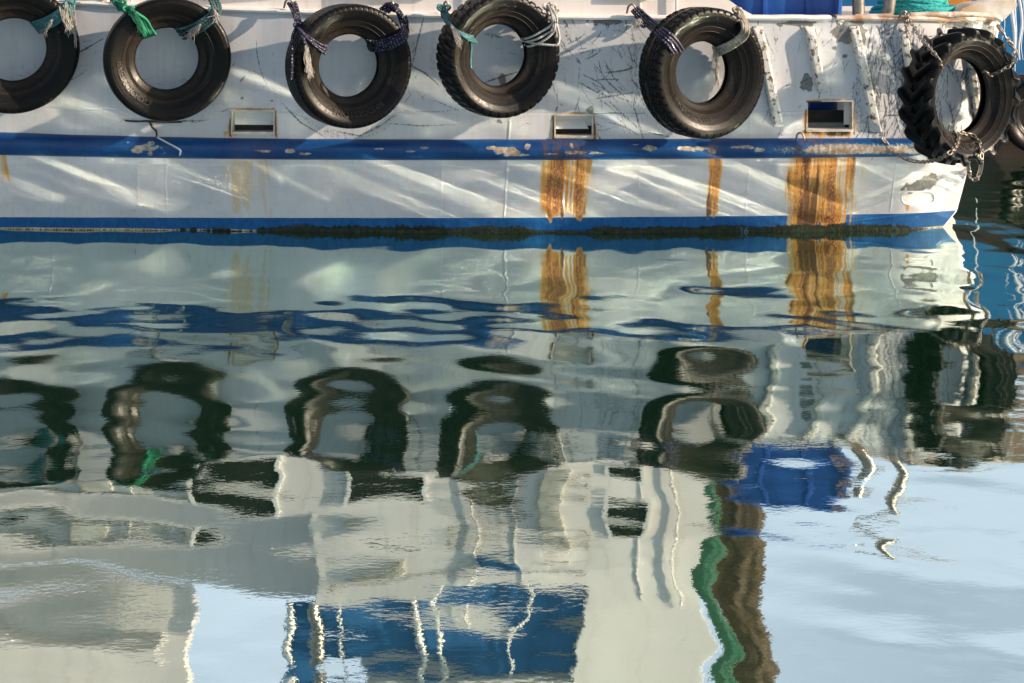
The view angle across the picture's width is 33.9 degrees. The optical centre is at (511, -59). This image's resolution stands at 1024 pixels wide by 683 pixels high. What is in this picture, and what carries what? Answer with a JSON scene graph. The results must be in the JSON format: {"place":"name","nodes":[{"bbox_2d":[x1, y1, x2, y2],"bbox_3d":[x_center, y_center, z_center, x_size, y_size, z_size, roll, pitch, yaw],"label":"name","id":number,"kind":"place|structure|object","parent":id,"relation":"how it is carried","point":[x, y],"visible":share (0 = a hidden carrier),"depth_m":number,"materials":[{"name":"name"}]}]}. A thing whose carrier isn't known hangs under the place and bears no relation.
{"place":"outdoors","nodes":[
{"label":"outdoors","id":0,"kind":"place"},
{"bbox_2d":[0,157,1023,682],"bbox_3d":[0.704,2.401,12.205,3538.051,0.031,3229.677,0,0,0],"label":"water","id":1,"kind":"structure","parent":0,"point":[480,457],"depth_m":7.85,"materials":[{"name":"grey liquid"}]},
{"bbox_2d":[0,0,1016,232],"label":"fishing boat","id":2,"kind":"object","parent":1,"relation":"on","point":[588,143],"visible":0.88,"depth_m":13.71,"materials":[{"name":"white paint"}]},
{"bbox_2d":[0,0,79,113],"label":"tyre","id":3,"kind":"object","parent":2,"relation":"hanging from","point":[48,81],"visible":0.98,"depth_m":13.46,"materials":[{"name":"rubber"}]},
{"bbox_2d":[30,0,76,45],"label":"rope lashing","id":4,"kind":"object","parent":3,"relation":"attached to","point":[51,20],"visible":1,"depth_m":13.44,"materials":[{"name":"teal fabric"}]},
{"bbox_2d":[125,120,181,155],"bbox_3d":[-2.925,1.595,13.688,0.493,0.281,0.093,0,0,3],"label":"torn strap","id":5,"kind":"object","parent":2,"relation":"hanging from","point":[155,130],"visible":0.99,"depth_m":13.72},
{"bbox_2d":[103,0,230,120],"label":"tyre","id":6,"kind":"object","parent":2,"relation":"hanging from","point":[198,91],"visible":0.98,"depth_m":13.33,"materials":[{"name":"rubber"}]},
{"bbox_2d":[111,0,156,38],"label":"rope lashing","id":7,"kind":"object","parent":6,"relation":"attached to","point":[144,26],"visible":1,"depth_m":13.25,"materials":[{"name":"green fabric"}]},
{"bbox_2d":[173,0,221,41],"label":"rope lashing","id":8,"kind":"object","parent":6,"relation":"attached to","point":[209,18],"visible":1,"depth_m":13.37,"materials":[{"name":"teal fabric"}]},
{"bbox_2d":[287,1,328,79],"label":"rope lashing","id":9,"kind":"object","parent":2,"relation":"attached to","point":[298,23],"visible":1,"depth_m":13.01,"materials":[{"name":"fabric"}]},
{"bbox_2d":[285,4,411,128],"bbox_3d":[-1.290,0.978,13.278,0.994,0.982,0.277,0,0,-26],"label":"tyre","id":10,"kind":"object","parent":9,"relation":"hanging from","point":[379,98],"visible":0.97,"depth_m":13.19,"materials":[{"name":"rubber"}]},
{"bbox_2d":[365,2,412,51],"bbox_3d":[-0.978,0.682,13.438,0.352,0.397,0.296,0,0,12],"label":"rope lashing","id":11,"kind":"object","parent":2,"relation":"attached to","point":[400,37],"visible":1,"depth_m":13.35,"materials":[{"name":"fabric"}]},
{"bbox_2d":[436,0,559,117],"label":"tyre","id":12,"kind":"object","parent":2,"relation":"hanging from","point":[527,87],"visible":0.93,"depth_m":13.14,"materials":[{"name":"rubber"}]},
{"bbox_2d":[436,4,477,68],"bbox_3d":[-0.420,0.741,13.207,0.271,0.498,0.725,0,0,-17],"label":"rope lashing","id":13,"kind":"object","parent":12,"relation":"attached to","point":[446,14],"visible":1,"depth_m":13.09,"materials":[{"name":"teal fabric"}]},
{"bbox_2d":[521,3,560,47],"bbox_3d":[0.229,0.666,13.391,0.319,0.346,0.325,0,0,0],"label":"rope lashing","id":14,"kind":"object","parent":2,"relation":"attached to","point":[551,9],"visible":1,"depth_m":13.29,"materials":[{"name":"white fabric"}]},
{"bbox_2d":[630,6,684,54],"bbox_3d":[1.152,0.711,13.240,0.312,0.394,0.715,0,0,-25],"label":"rope lashing","id":15,"kind":"object","parent":2,"relation":"attached to","point":[641,17],"visible":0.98,"depth_m":13.21,"materials":[{"name":"fabric"}]},
{"bbox_2d":[639,7,763,138],"bbox_3d":[1.494,1.028,13.222,1.046,1.034,0.287,0,0,-28],"label":"tyre","id":16,"kind":"object","parent":15,"relation":"hanging from","point":[729,107],"visible":0.96,"depth_m":13.12,"materials":[{"name":"rubber"}]},
{"bbox_2d":[710,7,749,87],"bbox_3d":[1.722,0.841,13.346,0.296,0.645,0.402,0,0,0],"label":"rope lashing","id":17,"kind":"object","parent":2,"relation":"hanging from","point":[741,37],"visible":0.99,"depth_m":13.27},
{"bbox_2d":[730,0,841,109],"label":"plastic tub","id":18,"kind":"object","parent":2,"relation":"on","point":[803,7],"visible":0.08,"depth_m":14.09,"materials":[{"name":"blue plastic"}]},
{"bbox_2d":[904,12,909,40],"bbox_3d":[3.216,0.697,13.680,0.042,0.251,0.044,0,0,41],"label":"chain","id":19,"kind":"object","parent":2,"relation":"hanging from","point":[906,25],"visible":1,"depth_m":13.67,"materials":[{"name":"metal"}]},
{"bbox_2d":[869,0,954,14],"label":"rope coil","id":20,"kind":"object","parent":2,"relation":"on","point":[908,6],"visible":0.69,"depth_m":14.07,"materials":[{"name":"teal fabric"}]},
{"bbox_2d":[881,129,960,163],"bbox_3d":[3.335,1.647,13.495,0.324,0.296,0.689,0,0,-37],"label":"chain","id":21,"kind":"object","parent":2,"relation":"hanging from","point":[956,145],"visible":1,"depth_m":13.41,"materials":[{"name":"metal"}]},
{"bbox_2d":[904,12,943,68],"bbox_3d":[3.343,0.791,13.393,0.208,0.440,0.609,0,0,-9],"label":"chain","id":22,"kind":"object","parent":2,"relation":"hanging from","point":[923,39],"visible":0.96,"depth_m":13.36,"materials":[{"name":"metal"}]},
{"bbox_2d":[897,27,1020,166],"bbox_3d":[3.591,1.237,13.470,1.125,1.111,0.335,0,0,-33],"label":"tractor tyre","id":23,"kind":"object","parent":22,"relation":"hanging from","point":[926,132],"visible":0.98,"depth_m":13.36,"materials":[{"name":"rubber"}]},
{"bbox_2d":[948,0,970,4],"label":"painted board","id":24,"kind":"object","parent":2,"relation":"on","point":[953,2],"visible":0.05,"depth_m":14.85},
{"bbox_2d":[957,131,983,181],"bbox_3d":[3.723,1.751,13.657,0.211,0.478,0.759,0,0,15],"label":"chain","id":25,"kind":"object","parent":2,"relation":"hanging from","point":[980,169],"visible":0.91,"depth_m":13.47,"materials":[{"name":"metal"}]},
{"bbox_2d":[981,23,1018,76],"bbox_3d":[4.023,0.885,13.725,0.295,0.416,0.608,0,0,31],"label":"chain","id":26,"kind":"object","parent":2,"relation":"hanging from","point":[1000,28],"visible":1,"depth_m":13.54,"materials":[{"name":"metal"}]},
{"bbox_2d":[842,0,1023,157],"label":"moored boat","id":27,"kind":"object","parent":1,"relation":"on","point":[1008,149],"visible":0.04,"depth_m":18.67,"materials":[{"name":"blue paint"}]},
{"bbox_2d":[1010,0,1016,66],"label":"hanging rope","id":28,"kind":"object","parent":27,"relation":"hanging from","point":[1013,20],"visible":0.59,"depth_m":18.34,"materials":[{"name":"white fabric"}]},
{"bbox_2d":[1018,0,1023,59],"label":"hanging rope","id":29,"kind":"object","parent":27,"relation":"hanging from","point":[1022,22],"visible":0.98,"depth_m":18.34,"materials":[{"name":"white fabric"}]},
{"bbox_3d":[5.782,0.982,18.361,0.097,1.222,0.097,0,0,0],"label":"hanging rope","id":30,"kind":"object","parent":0,"visible":0},
{"bbox_2d":[1006,80,1023,150],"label":"tyre","id":31,"kind":"object","parent":30,"relation":"hanging from","point":[1015,133],"visible":0.46,"depth_m":18.33,"materials":[{"name":"rubber"}]}
]}

